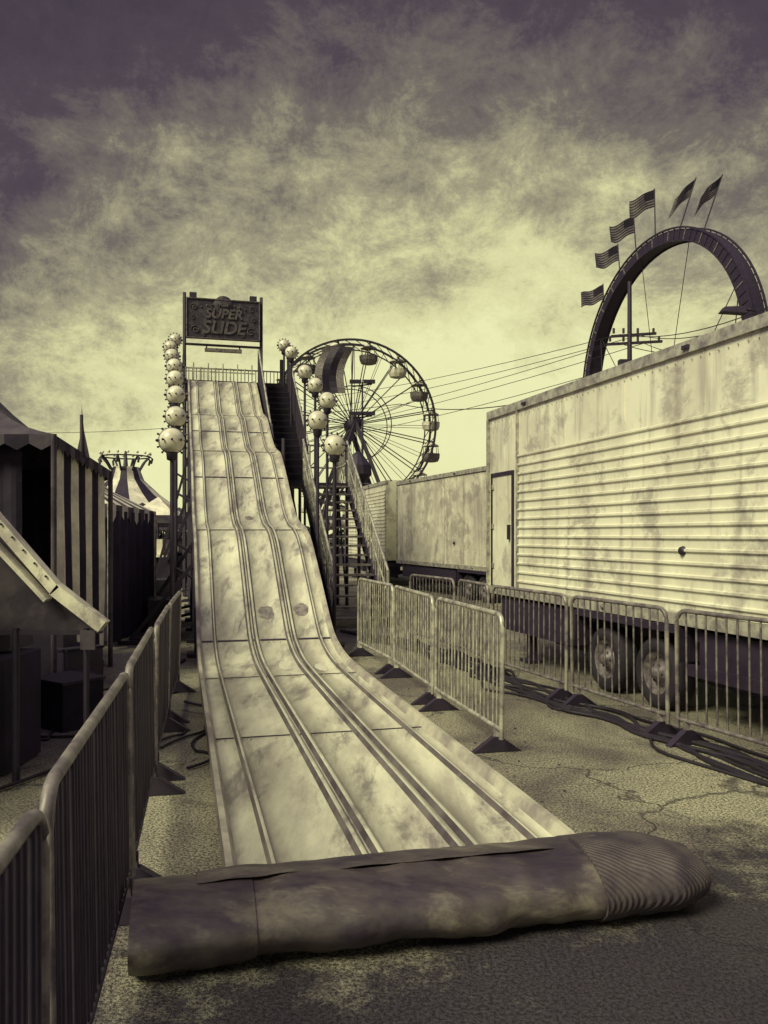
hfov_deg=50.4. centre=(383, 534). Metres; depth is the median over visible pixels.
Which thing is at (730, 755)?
power cables
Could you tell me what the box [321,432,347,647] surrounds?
globe lamp
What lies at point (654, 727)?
crowd barrier
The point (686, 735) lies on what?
crowd barrier
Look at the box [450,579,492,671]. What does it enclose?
crowd barrier
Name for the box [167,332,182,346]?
globe lamp
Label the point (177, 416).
globe lamp
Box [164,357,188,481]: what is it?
globe lamp
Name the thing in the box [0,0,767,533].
sky
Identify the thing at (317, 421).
globe lamp
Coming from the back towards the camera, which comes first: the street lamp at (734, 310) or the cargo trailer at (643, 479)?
the street lamp at (734, 310)
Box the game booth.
[0,512,109,781]
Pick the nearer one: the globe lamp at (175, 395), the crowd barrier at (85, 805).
the crowd barrier at (85, 805)
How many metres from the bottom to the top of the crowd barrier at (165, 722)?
1.095 m
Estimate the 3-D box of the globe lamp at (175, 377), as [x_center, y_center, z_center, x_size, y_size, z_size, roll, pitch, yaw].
[-4.102,-1.915,16.226,0.528,2.751,0.408,0,0,-32]
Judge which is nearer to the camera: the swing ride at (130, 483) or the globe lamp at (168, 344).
the globe lamp at (168, 344)
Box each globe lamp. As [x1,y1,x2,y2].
[155,425,188,664]
[162,339,178,407]
[162,404,191,586]
[163,347,186,449]
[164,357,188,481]
[164,369,189,501]
[164,383,190,552]
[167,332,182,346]
[277,338,290,385]
[283,345,298,489]
[296,363,313,526]
[305,376,324,485]
[305,409,329,558]
[317,390,337,540]
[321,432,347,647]
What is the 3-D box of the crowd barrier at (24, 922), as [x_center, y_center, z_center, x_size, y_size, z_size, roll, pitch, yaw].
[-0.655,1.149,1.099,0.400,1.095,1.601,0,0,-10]
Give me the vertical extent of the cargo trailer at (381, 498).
3.465 m
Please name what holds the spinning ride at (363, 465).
on the ground
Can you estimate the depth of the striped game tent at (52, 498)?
9.56 m
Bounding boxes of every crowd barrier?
[0,809,49,1023]
[39,672,132,1023]
[125,627,184,890]
[154,604,189,780]
[168,590,195,722]
[348,578,393,673]
[380,585,447,704]
[403,574,456,657]
[418,597,521,753]
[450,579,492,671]
[483,585,572,700]
[563,595,678,737]
[665,609,767,746]
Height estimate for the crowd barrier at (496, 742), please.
1.095 m
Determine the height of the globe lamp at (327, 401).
4.492 m
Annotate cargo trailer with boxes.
[349,480,421,579]
[396,466,496,602]
[486,312,767,708]
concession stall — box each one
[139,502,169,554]
[144,497,181,586]
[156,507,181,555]
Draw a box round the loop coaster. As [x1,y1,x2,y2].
[581,174,767,376]
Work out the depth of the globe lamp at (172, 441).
10.77 m
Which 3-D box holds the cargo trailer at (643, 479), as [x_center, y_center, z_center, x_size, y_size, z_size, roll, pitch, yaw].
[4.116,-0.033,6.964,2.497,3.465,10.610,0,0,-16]
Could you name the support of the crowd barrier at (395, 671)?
on the ground
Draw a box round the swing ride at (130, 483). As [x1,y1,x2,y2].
[98,450,181,552]
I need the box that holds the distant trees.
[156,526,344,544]
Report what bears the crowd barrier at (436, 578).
on the ground
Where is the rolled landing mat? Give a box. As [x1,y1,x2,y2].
[128,831,710,975]
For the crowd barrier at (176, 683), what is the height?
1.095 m
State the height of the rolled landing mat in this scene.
0.290 m
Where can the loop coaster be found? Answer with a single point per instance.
(729, 256)
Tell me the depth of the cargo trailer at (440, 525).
22.45 m
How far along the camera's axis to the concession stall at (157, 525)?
27.80 m
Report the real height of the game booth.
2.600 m
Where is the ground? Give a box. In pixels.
[0,547,767,1023]
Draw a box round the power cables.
[0,629,767,789]
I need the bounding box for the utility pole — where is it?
[606,281,662,364]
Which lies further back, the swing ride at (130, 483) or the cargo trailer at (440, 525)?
the swing ride at (130, 483)
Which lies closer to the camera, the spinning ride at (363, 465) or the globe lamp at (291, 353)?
the globe lamp at (291, 353)
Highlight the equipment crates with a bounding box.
[41,642,105,732]
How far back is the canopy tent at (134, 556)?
12.90 m
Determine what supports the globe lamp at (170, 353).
attached to the carnival slide
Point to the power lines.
(505, 376)
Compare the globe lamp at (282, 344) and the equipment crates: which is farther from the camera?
the globe lamp at (282, 344)
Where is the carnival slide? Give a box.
[117,292,575,866]
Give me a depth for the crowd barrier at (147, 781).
4.46 m
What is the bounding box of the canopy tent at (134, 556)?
[104,486,155,650]
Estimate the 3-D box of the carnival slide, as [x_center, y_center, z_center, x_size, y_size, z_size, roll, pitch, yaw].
[-2.082,-2.573,14.131,4.675,8.695,20.805,0,0,-14]
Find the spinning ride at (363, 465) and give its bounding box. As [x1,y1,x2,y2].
[319,451,371,563]
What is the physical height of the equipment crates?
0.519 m
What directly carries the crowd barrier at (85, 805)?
on the ground
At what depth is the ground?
3.70 m
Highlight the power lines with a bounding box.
[63,307,767,441]
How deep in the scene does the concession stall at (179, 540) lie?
29.58 m
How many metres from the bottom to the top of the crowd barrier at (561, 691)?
1.095 m
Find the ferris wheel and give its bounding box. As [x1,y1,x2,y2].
[276,338,439,553]
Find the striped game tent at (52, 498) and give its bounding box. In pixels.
[0,403,112,674]
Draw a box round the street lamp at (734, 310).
[718,306,758,315]
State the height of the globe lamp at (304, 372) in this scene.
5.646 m
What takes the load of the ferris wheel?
on the ground
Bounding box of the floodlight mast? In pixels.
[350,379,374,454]
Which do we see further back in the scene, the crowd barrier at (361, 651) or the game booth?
the crowd barrier at (361, 651)
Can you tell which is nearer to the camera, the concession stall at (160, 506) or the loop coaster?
the concession stall at (160, 506)

